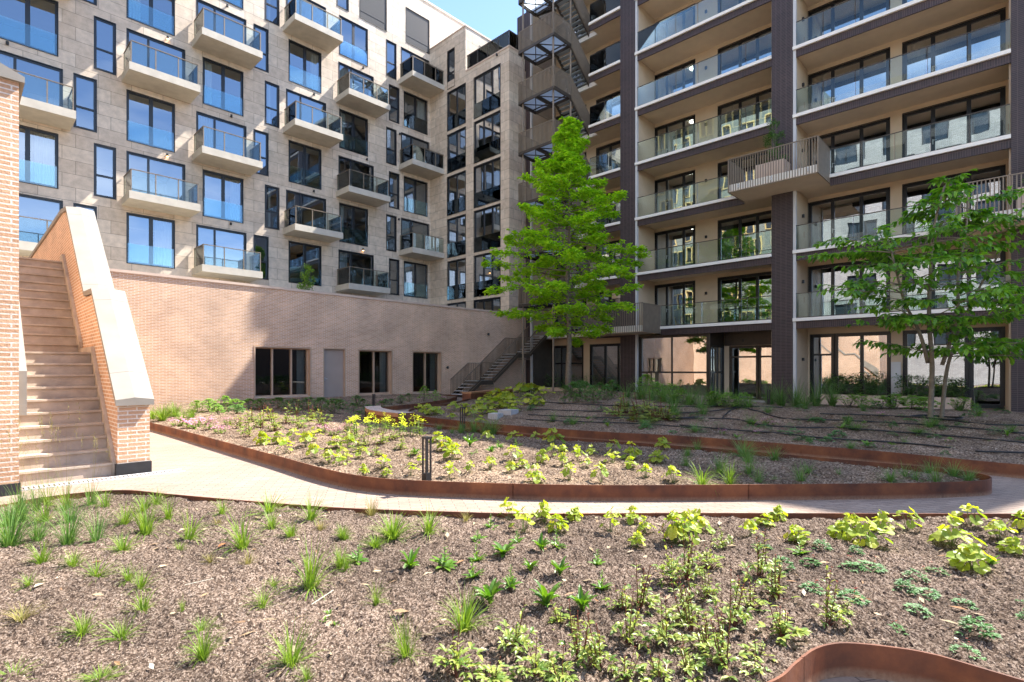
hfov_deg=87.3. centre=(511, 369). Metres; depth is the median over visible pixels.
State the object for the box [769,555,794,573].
leafy plant
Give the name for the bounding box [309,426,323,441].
round leaf plant
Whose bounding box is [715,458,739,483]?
grass tuft
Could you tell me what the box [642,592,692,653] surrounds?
red stemmed plant
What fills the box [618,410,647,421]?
pale leafy plant
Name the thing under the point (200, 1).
balcony door
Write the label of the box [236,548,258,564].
dry grass tuft
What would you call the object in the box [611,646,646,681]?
red stemmed plant
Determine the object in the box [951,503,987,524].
round leaf plant
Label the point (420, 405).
round leaf plant
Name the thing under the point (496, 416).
concrete block
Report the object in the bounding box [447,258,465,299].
window
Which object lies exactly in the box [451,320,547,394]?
steel courtyard stair
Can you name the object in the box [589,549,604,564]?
rosette plant
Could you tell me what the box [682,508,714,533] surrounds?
round leaf plant
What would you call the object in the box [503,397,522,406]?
round leaf plant
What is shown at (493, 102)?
window
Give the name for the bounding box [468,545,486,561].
rosette plant
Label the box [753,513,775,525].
round leaf plant
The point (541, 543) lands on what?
rosette plant
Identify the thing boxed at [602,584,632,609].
red stemmed plant
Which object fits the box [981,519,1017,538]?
round leaf plant
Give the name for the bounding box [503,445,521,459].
round leaf plant
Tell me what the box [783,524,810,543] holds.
round leaf plant
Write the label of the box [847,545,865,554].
leafy plant
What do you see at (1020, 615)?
leafy plant
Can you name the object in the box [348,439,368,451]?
pale leafy plant
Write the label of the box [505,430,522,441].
round leaf plant
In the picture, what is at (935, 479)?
grass tuft
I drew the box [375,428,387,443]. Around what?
pale leafy plant
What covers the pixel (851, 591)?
leafy plant
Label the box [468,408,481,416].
round leaf plant
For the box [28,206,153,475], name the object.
stair parapet
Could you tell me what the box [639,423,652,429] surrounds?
leafy plant
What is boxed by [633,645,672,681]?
red stemmed plant
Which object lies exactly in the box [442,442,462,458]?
round leaf plant
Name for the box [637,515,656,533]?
round leaf plant
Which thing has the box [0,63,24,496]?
brick block
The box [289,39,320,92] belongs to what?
window
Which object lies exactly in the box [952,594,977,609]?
leafy plant
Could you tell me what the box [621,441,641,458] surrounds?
round leaf plant
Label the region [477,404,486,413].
round leaf plant
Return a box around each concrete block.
[488,413,502,419]
[498,409,518,414]
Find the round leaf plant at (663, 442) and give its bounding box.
[655,437,670,449]
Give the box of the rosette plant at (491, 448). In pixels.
[485,446,495,451]
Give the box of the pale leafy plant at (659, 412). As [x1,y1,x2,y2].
[644,399,676,417]
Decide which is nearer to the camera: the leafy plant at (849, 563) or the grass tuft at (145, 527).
the leafy plant at (849, 563)
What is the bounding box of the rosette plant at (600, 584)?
[593,570,614,589]
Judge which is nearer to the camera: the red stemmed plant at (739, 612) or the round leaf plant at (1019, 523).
the red stemmed plant at (739, 612)
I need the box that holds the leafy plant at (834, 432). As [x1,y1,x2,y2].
[827,430,846,437]
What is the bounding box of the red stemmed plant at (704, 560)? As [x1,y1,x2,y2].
[691,531,724,568]
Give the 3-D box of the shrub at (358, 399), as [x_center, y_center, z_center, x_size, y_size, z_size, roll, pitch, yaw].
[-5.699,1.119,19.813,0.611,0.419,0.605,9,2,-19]
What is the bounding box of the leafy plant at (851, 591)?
[836,587,870,604]
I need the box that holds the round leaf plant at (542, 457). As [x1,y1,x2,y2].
[534,448,549,462]
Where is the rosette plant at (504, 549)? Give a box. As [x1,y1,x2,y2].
[492,540,515,557]
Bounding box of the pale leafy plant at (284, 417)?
[279,403,294,423]
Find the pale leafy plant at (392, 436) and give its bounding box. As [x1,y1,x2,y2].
[384,427,399,440]
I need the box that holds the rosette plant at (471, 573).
[461,560,482,577]
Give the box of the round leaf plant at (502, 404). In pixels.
[498,400,510,408]
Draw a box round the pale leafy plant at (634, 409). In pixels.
[628,393,650,414]
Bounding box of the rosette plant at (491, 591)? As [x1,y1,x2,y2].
[474,578,503,603]
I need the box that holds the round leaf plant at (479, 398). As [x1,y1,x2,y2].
[475,397,487,403]
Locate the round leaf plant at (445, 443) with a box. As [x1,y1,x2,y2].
[435,436,455,450]
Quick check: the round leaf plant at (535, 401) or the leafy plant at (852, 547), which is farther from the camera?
the round leaf plant at (535, 401)
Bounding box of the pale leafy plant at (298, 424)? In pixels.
[289,407,311,428]
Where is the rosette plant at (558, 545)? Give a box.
[547,529,567,548]
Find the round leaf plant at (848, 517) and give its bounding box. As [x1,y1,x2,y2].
[837,512,862,528]
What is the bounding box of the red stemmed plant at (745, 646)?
[738,636,775,662]
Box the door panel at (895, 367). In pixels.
[891,362,900,405]
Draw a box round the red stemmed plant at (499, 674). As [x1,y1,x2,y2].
[472,657,516,681]
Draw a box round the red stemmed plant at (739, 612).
[703,567,753,626]
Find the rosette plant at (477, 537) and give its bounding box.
[470,529,486,542]
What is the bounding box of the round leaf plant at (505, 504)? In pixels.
[497,497,517,520]
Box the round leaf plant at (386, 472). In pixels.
[380,467,391,476]
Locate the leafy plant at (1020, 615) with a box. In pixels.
[1014,608,1023,618]
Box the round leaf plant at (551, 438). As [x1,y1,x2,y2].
[542,427,565,443]
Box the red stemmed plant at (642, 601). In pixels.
[622,560,663,616]
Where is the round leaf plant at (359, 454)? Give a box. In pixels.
[355,446,369,456]
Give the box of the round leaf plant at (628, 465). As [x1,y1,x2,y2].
[624,456,638,468]
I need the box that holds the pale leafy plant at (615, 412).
[602,401,628,416]
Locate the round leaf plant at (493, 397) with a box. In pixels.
[488,392,498,402]
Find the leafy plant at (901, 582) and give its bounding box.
[893,578,919,594]
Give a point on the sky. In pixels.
(491, 18)
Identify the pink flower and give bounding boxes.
[170,415,185,425]
[182,417,204,428]
[197,416,216,424]
[200,420,218,429]
[211,426,227,433]
[221,416,235,424]
[316,424,327,432]
[326,428,340,434]
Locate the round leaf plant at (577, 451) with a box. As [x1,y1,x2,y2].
[570,444,587,460]
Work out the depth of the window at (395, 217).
37.38 m
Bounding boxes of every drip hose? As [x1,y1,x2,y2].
[525,419,689,427]
[528,414,699,418]
[534,409,678,412]
[545,402,720,406]
[679,407,1023,433]
[680,418,1023,442]
[680,424,950,447]
[693,404,782,407]
[820,413,1023,425]
[975,450,1023,453]
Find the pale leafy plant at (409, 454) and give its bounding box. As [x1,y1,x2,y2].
[405,442,421,455]
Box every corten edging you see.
[0,490,1023,520]
[150,422,991,500]
[382,394,840,462]
[408,398,1023,478]
[767,642,1023,681]
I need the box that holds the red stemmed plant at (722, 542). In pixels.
[713,524,733,548]
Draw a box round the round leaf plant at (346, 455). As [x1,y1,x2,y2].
[340,452,352,462]
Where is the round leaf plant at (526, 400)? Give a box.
[520,393,533,404]
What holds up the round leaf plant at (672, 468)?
on the soil at (660, 469)
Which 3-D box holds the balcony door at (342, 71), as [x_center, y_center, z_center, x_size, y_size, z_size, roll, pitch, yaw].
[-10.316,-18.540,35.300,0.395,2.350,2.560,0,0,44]
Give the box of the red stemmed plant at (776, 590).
[756,554,798,599]
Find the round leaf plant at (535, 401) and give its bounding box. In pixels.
[529,395,545,405]
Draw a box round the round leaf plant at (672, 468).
[661,465,680,482]
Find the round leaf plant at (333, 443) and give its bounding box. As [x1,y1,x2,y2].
[326,435,342,447]
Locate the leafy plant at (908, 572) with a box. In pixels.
[902,565,929,582]
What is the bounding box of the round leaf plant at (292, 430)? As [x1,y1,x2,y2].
[286,428,299,440]
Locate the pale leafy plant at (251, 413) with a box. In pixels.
[241,406,262,422]
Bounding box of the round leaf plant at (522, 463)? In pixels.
[514,454,529,468]
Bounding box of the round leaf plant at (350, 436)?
[342,433,357,447]
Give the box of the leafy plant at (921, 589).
[914,584,941,599]
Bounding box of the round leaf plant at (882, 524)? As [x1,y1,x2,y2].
[868,509,904,530]
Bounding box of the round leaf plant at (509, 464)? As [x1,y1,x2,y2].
[505,460,517,471]
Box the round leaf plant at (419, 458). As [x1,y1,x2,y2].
[415,454,424,463]
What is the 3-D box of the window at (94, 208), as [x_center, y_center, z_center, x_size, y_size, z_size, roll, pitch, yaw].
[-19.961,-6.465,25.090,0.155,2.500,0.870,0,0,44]
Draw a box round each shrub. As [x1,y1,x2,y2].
[187,400,205,410]
[197,398,217,411]
[209,404,227,414]
[214,395,231,409]
[226,398,245,409]
[227,404,247,413]
[239,398,258,408]
[250,398,274,409]
[269,397,285,408]
[280,398,304,409]
[297,263,316,290]
[298,397,316,408]
[307,397,329,410]
[319,398,343,412]
[336,398,347,408]
[344,403,361,412]
[350,410,366,418]
[351,395,363,405]
[359,399,368,406]
[396,395,405,402]
[417,385,429,400]
[431,390,439,400]
[544,373,604,388]
[557,385,573,397]
[564,381,581,396]
[569,380,588,395]
[569,393,582,401]
[576,381,591,399]
[583,384,601,402]
[589,382,611,398]
[597,385,614,399]
[604,379,622,398]
[633,374,655,394]
[645,381,667,398]
[657,383,683,396]
[670,388,690,402]
[705,391,724,404]
[716,392,741,407]
[735,392,755,404]
[763,117,787,161]
[818,371,888,395]
[834,394,864,406]
[847,393,876,407]
[865,395,897,408]
[879,393,912,408]
[892,373,973,397]
[897,395,927,408]
[903,396,940,410]
[947,396,979,410]
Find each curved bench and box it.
[365,406,414,426]
[462,389,512,399]
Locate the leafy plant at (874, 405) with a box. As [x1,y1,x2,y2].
[868,402,882,408]
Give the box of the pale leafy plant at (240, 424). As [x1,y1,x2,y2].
[229,415,251,427]
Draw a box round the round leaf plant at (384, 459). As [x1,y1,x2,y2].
[376,454,391,468]
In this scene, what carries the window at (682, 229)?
in the dark brick apartment building at (883, 112)
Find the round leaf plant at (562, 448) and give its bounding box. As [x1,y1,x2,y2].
[558,444,567,451]
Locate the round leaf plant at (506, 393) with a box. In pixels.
[502,386,519,398]
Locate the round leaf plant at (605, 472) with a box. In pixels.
[590,461,608,482]
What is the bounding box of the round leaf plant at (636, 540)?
[627,530,645,546]
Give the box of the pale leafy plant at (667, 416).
[652,402,682,420]
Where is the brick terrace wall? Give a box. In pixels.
[109,268,525,403]
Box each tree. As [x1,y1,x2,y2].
[481,116,651,391]
[797,168,1023,416]
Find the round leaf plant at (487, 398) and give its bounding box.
[482,392,491,400]
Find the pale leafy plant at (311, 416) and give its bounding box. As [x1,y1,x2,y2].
[299,400,316,421]
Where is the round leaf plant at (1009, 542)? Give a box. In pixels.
[996,536,1023,554]
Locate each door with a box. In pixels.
[0,50,62,106]
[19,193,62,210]
[126,28,184,78]
[126,151,184,200]
[196,0,245,44]
[196,111,245,156]
[196,224,245,269]
[286,0,325,26]
[286,88,325,127]
[286,190,325,228]
[323,348,345,396]
[338,61,373,97]
[338,155,373,191]
[338,249,373,285]
[401,47,428,62]
[401,132,428,148]
[401,218,428,249]
[729,345,757,399]
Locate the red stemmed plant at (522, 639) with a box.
[494,599,536,654]
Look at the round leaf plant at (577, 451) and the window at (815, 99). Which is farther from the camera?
the window at (815, 99)
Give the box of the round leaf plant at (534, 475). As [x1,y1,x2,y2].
[525,463,545,483]
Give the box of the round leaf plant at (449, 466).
[443,461,460,477]
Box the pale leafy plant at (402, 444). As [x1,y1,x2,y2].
[393,437,406,449]
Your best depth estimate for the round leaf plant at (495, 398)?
16.98 m
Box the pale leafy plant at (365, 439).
[354,432,375,445]
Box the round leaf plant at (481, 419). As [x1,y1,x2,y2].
[474,415,487,421]
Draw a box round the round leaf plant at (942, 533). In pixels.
[928,513,987,545]
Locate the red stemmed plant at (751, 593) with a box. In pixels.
[733,577,767,611]
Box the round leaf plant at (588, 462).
[580,457,592,467]
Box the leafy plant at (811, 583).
[800,580,825,594]
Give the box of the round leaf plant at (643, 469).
[637,463,651,477]
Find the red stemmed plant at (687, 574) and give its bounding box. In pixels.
[672,529,706,579]
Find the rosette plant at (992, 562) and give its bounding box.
[984,555,999,564]
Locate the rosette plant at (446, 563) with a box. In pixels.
[430,546,456,570]
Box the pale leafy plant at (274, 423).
[267,411,283,431]
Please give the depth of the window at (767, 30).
27.20 m
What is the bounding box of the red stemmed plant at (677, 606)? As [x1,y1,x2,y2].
[663,577,705,626]
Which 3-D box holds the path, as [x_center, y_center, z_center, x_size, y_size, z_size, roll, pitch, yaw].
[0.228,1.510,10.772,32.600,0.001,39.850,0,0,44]
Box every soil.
[150,394,977,484]
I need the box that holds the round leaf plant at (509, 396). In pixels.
[505,393,518,403]
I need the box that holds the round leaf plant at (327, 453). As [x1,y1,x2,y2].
[320,449,336,463]
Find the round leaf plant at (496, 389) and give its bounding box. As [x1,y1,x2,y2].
[485,388,504,401]
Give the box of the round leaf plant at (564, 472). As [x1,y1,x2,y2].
[560,462,575,480]
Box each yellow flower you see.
[346,415,361,435]
[362,413,378,434]
[371,413,389,433]
[383,415,394,428]
[391,416,409,436]
[403,418,418,434]
[410,414,427,435]
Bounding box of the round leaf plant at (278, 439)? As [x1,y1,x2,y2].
[269,431,283,443]
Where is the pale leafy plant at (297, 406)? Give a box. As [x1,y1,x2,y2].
[285,398,304,414]
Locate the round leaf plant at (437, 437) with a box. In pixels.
[428,431,442,442]
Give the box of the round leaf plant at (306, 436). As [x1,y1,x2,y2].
[299,431,315,446]
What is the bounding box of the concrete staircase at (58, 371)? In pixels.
[19,254,115,485]
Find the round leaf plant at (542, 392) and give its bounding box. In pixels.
[533,386,555,399]
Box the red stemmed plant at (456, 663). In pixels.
[432,606,484,681]
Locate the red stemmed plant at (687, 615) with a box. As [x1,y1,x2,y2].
[668,580,708,631]
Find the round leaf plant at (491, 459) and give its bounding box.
[482,456,496,468]
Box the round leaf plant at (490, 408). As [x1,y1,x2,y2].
[486,406,497,412]
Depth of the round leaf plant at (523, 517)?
4.64 m
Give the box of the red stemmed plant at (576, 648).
[553,599,603,667]
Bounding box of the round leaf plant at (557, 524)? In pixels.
[545,513,568,532]
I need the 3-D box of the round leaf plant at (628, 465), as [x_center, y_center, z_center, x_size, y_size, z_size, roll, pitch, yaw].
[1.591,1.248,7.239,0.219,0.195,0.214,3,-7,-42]
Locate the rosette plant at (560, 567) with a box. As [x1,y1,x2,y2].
[550,556,570,575]
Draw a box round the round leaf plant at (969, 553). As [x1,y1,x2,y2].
[945,543,996,573]
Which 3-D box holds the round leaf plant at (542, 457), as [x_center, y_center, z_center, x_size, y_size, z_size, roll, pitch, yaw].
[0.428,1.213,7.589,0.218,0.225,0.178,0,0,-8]
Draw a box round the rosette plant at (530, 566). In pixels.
[523,558,538,570]
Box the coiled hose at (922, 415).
[910,414,963,419]
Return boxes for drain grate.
[21,468,185,490]
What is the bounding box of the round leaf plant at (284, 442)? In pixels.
[275,437,293,452]
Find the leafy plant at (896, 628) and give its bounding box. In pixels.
[888,620,907,634]
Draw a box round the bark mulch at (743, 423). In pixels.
[413,392,1023,467]
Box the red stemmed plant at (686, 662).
[669,633,706,681]
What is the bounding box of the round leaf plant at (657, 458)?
[647,449,668,462]
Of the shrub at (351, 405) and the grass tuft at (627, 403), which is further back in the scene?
the shrub at (351, 405)
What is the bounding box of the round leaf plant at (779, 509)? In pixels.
[769,504,787,521]
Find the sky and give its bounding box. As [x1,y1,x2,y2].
[427,0,525,39]
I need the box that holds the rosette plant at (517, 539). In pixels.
[508,529,524,543]
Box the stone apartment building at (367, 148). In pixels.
[0,0,525,311]
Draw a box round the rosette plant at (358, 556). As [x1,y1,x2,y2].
[347,544,368,564]
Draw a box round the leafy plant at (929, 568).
[925,561,948,575]
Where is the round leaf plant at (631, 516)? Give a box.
[624,505,640,524]
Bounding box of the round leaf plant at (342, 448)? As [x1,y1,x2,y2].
[336,446,347,456]
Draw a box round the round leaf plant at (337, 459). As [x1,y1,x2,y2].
[332,453,346,465]
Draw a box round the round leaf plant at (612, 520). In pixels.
[599,507,621,531]
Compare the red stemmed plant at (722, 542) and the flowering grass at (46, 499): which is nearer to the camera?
the red stemmed plant at (722, 542)
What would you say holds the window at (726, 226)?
in the dark brick apartment building at (883, 112)
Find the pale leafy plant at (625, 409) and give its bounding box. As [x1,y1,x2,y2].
[618,395,641,413]
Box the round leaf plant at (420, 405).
[414,403,424,411]
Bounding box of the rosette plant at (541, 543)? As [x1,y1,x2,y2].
[531,532,550,550]
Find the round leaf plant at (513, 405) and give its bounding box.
[508,403,519,409]
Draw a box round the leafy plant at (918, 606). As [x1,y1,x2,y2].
[904,600,933,617]
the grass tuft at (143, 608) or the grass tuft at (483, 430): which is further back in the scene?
the grass tuft at (483, 430)
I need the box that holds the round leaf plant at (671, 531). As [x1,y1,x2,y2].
[658,510,689,543]
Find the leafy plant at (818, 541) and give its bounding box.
[812,539,833,550]
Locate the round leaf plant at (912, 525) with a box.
[893,507,923,529]
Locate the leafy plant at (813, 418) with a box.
[808,417,824,422]
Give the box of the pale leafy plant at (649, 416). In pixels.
[640,407,661,421]
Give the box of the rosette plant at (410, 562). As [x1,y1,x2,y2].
[399,546,420,568]
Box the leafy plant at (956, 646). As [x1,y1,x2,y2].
[948,638,985,659]
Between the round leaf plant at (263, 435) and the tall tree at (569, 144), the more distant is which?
the tall tree at (569, 144)
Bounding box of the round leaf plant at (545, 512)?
[533,500,550,522]
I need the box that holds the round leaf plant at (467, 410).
[461,403,472,415]
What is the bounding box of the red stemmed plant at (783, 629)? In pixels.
[756,600,810,647]
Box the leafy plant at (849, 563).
[838,555,868,572]
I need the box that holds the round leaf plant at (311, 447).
[305,443,323,456]
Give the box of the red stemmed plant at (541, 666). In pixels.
[514,638,557,681]
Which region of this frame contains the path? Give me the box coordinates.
[0,396,1023,681]
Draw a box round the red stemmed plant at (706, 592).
[688,559,721,599]
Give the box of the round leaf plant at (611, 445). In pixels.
[606,440,620,449]
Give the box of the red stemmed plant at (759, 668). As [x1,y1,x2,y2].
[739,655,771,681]
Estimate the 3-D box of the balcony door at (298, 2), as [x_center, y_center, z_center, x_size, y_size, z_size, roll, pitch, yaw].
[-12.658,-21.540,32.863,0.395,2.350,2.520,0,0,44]
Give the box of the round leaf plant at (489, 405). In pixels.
[485,400,495,406]
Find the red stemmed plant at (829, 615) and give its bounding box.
[811,565,852,628]
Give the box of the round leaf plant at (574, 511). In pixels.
[565,507,582,521]
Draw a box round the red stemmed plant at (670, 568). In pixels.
[651,526,689,587]
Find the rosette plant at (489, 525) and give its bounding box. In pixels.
[483,514,499,529]
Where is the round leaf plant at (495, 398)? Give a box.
[489,393,510,404]
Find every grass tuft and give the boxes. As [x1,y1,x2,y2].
[0,483,59,547]
[0,494,28,524]
[0,599,46,623]
[0,656,43,680]
[4,488,50,524]
[12,570,44,591]
[14,497,58,525]
[16,508,64,546]
[22,535,60,564]
[34,498,104,552]
[51,547,88,570]
[52,493,84,525]
[53,602,108,647]
[67,662,127,681]
[71,499,127,547]
[72,556,119,582]
[88,488,118,507]
[88,614,151,649]
[102,533,143,553]
[103,496,141,526]
[111,562,146,587]
[117,585,166,618]
[120,566,158,595]
[124,493,167,511]
[126,492,172,540]
[147,489,169,504]
[150,405,159,418]
[151,402,173,420]
[158,496,187,521]
[161,406,172,416]
[164,507,209,544]
[166,399,184,417]
[167,543,189,549]
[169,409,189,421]
[177,400,203,417]
[177,622,227,669]
[179,595,188,611]
[182,613,226,638]
[201,551,214,564]
[209,495,235,515]
[213,515,222,526]
[215,507,272,557]
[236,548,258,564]
[241,486,299,516]
[243,580,280,610]
[249,507,288,534]
[255,614,326,676]
[264,576,286,589]
[273,515,301,537]
[274,529,346,600]
[287,654,321,681]
[292,489,333,525]
[312,517,326,530]
[328,543,357,572]
[333,522,350,539]
[336,547,354,571]
[339,526,352,539]
[360,495,382,515]
[360,505,417,541]
[360,580,390,605]
[361,531,388,548]
[383,611,427,664]
[401,499,447,541]
[431,581,501,637]
[446,424,457,433]
[454,419,468,433]
[457,509,471,521]
[465,416,482,433]
[474,417,493,433]
[483,417,506,434]
[547,414,559,421]
[557,414,579,426]
[617,379,637,397]
[619,397,635,406]
[627,377,651,398]
[632,418,663,427]
[640,379,659,400]
[644,380,680,401]
[657,394,690,411]
[659,380,685,403]
[671,381,705,404]
[677,452,695,467]
[679,460,721,496]
[681,422,707,432]
[681,443,692,455]
[685,386,716,407]
[690,437,704,450]
[694,397,714,414]
[698,383,727,405]
[702,449,740,475]
[712,383,740,407]
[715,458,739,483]
[720,434,767,458]
[721,388,753,407]
[731,452,762,477]
[736,390,761,408]
[737,441,760,463]
[740,466,770,483]
[743,410,765,424]
[756,383,788,404]
[760,404,776,412]
[761,443,790,460]
[764,379,798,406]
[784,374,811,407]
[785,458,815,483]
[793,386,817,408]
[797,459,817,475]
[803,373,834,405]
[816,377,845,405]
[835,416,861,425]
[844,421,868,430]
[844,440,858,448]
[856,399,871,411]
[870,467,902,482]
[896,462,913,478]
[897,424,937,435]
[909,466,923,481]
[910,457,951,481]
[913,416,943,428]
[920,460,937,473]
[925,414,944,424]
[939,458,967,478]
[949,396,969,411]
[957,465,986,480]
[965,405,986,415]
[999,422,1019,431]
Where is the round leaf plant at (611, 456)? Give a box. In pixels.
[603,448,620,461]
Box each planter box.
[540,387,605,391]
[756,158,788,178]
[821,394,887,405]
[895,396,971,409]
[1018,187,1023,207]
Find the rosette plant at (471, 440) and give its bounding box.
[463,433,476,446]
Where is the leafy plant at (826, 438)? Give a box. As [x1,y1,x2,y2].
[819,436,834,441]
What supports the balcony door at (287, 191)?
in the stone apartment building at (367, 148)
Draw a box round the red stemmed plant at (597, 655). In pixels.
[576,614,618,670]
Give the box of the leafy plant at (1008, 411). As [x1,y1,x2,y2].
[991,408,1010,412]
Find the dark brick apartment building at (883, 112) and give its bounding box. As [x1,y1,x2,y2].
[517,0,1023,412]
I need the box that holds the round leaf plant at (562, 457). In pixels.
[556,452,567,465]
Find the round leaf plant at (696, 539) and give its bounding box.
[673,509,701,544]
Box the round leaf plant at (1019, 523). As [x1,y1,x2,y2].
[1006,510,1023,531]
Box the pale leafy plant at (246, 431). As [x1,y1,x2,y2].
[237,416,255,436]
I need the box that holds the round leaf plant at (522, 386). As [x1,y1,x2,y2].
[513,382,532,396]
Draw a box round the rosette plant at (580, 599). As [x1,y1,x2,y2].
[566,584,596,611]
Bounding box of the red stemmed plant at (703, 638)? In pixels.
[683,613,728,652]
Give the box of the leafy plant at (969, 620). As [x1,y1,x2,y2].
[954,615,1002,639]
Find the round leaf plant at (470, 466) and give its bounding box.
[463,460,474,470]
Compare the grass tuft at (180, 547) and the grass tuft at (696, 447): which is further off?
the grass tuft at (696, 447)
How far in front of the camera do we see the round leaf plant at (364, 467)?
7.12 m
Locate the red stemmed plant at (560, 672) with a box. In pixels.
[540,645,578,681]
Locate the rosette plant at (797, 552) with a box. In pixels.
[786,540,809,554]
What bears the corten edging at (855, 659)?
on the path
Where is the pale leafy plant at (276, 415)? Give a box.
[262,403,279,420]
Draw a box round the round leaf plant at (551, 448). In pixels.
[546,443,558,455]
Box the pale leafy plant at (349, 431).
[339,425,360,441]
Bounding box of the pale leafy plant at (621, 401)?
[614,392,627,406]
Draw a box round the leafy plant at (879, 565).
[852,556,888,572]
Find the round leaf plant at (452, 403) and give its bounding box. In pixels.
[446,401,458,410]
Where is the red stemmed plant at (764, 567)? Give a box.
[739,529,781,582]
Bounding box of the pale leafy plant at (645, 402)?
[638,390,663,410]
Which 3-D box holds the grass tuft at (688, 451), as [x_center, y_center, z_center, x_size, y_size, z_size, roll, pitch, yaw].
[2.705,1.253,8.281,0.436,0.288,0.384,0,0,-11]
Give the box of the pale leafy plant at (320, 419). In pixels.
[311,406,332,424]
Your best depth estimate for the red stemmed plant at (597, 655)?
2.52 m
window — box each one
[0,0,57,56]
[19,124,57,188]
[73,73,96,132]
[73,203,96,219]
[83,0,96,5]
[94,15,115,74]
[94,143,115,199]
[126,0,174,35]
[126,89,174,152]
[126,212,174,268]
[203,57,242,115]
[203,169,242,222]
[223,0,242,8]
[253,346,311,398]
[254,24,268,72]
[254,129,268,176]
[254,234,268,279]
[265,0,278,25]
[265,80,278,127]
[265,184,278,229]
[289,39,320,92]
[289,140,320,189]
[289,241,320,285]
[337,0,348,11]
[339,15,367,66]
[339,109,367,156]
[339,202,367,246]
[358,349,392,395]
[359,0,386,31]
[386,39,396,79]
[386,126,396,165]
[386,214,396,251]
[389,84,398,123]
[389,171,398,209]
[389,258,398,294]
[404,91,427,134]
[404,176,427,216]
[404,261,427,298]
[406,8,429,54]
[411,351,442,393]
[447,47,454,89]
[447,83,465,131]
[447,126,465,173]
[447,170,465,215]
[447,214,465,257]
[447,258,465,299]
[448,301,465,307]
[474,63,500,118]
[474,110,500,163]
[474,156,500,207]
[474,203,500,252]
[474,250,500,296]
[474,297,500,310]
[554,345,583,386]
[556,105,585,131]
[556,201,585,235]
[558,64,585,86]
[590,343,619,391]
[596,90,619,116]
[596,140,619,173]
[596,190,618,223]
[596,240,619,275]
[596,292,617,326]
[655,59,694,98]
[655,114,694,155]
[655,170,694,212]
[655,225,694,268]
[655,281,694,324]
[656,3,694,41]
[718,0,741,12]
[718,27,770,74]
[718,88,770,136]
[718,150,769,198]
[718,210,770,259]
[718,271,770,321]
[758,345,770,399]
[808,0,889,40]
[808,47,889,109]
[808,117,889,173]
[808,187,889,247]
[808,258,889,316]
[810,334,834,401]
[834,331,890,404]
[902,7,1005,80]
[902,86,1005,157]
[902,164,1005,233]
[902,244,1005,309]
[903,328,969,396]
[968,326,1004,408]
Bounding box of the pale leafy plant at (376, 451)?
[370,445,382,455]
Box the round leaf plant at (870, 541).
[845,517,894,547]
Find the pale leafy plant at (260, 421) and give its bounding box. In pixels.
[252,405,269,427]
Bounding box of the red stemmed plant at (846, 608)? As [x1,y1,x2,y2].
[833,599,854,615]
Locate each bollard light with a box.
[421,436,431,480]
[460,407,465,428]
[767,390,769,403]
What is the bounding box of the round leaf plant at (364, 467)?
[357,463,369,474]
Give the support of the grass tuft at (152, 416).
on the soil at (660, 469)
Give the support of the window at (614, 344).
in the dark brick apartment building at (883, 112)
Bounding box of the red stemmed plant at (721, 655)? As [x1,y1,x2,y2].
[694,606,748,680]
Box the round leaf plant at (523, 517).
[508,506,537,531]
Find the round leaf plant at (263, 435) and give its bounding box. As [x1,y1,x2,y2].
[253,430,271,444]
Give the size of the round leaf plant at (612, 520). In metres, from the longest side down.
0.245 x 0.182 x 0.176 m
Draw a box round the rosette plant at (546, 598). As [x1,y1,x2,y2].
[530,579,561,607]
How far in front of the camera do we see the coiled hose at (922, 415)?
11.77 m
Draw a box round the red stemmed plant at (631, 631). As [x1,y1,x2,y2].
[610,589,651,649]
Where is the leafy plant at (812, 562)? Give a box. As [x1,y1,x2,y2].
[798,554,821,566]
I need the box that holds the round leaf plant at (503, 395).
[497,391,511,401]
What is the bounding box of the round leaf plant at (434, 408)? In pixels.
[426,406,444,414]
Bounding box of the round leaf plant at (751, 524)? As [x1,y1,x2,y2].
[739,519,757,535]
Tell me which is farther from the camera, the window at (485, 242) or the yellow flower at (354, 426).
the window at (485, 242)
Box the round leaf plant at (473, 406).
[471,400,482,409]
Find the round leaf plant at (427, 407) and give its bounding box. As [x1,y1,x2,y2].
[418,403,437,414]
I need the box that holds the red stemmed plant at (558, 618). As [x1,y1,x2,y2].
[548,601,576,629]
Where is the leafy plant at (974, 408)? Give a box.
[968,405,985,412]
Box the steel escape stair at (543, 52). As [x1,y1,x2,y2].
[518,0,589,392]
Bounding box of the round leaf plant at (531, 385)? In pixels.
[519,382,539,395]
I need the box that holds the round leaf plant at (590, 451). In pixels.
[585,444,596,454]
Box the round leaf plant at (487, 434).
[479,431,494,439]
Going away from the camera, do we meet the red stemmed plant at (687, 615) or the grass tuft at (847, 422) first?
the red stemmed plant at (687, 615)
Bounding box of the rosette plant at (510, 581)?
[503,564,522,588]
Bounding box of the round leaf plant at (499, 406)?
[495,400,503,408]
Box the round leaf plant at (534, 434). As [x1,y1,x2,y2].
[529,431,539,438]
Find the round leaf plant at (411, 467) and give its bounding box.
[403,462,419,474]
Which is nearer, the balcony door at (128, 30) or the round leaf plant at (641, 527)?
the round leaf plant at (641, 527)
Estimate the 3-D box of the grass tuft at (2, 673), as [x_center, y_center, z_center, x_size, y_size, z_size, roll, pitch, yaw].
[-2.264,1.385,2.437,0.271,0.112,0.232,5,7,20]
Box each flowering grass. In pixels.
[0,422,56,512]
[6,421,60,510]
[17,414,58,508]
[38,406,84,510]
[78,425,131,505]

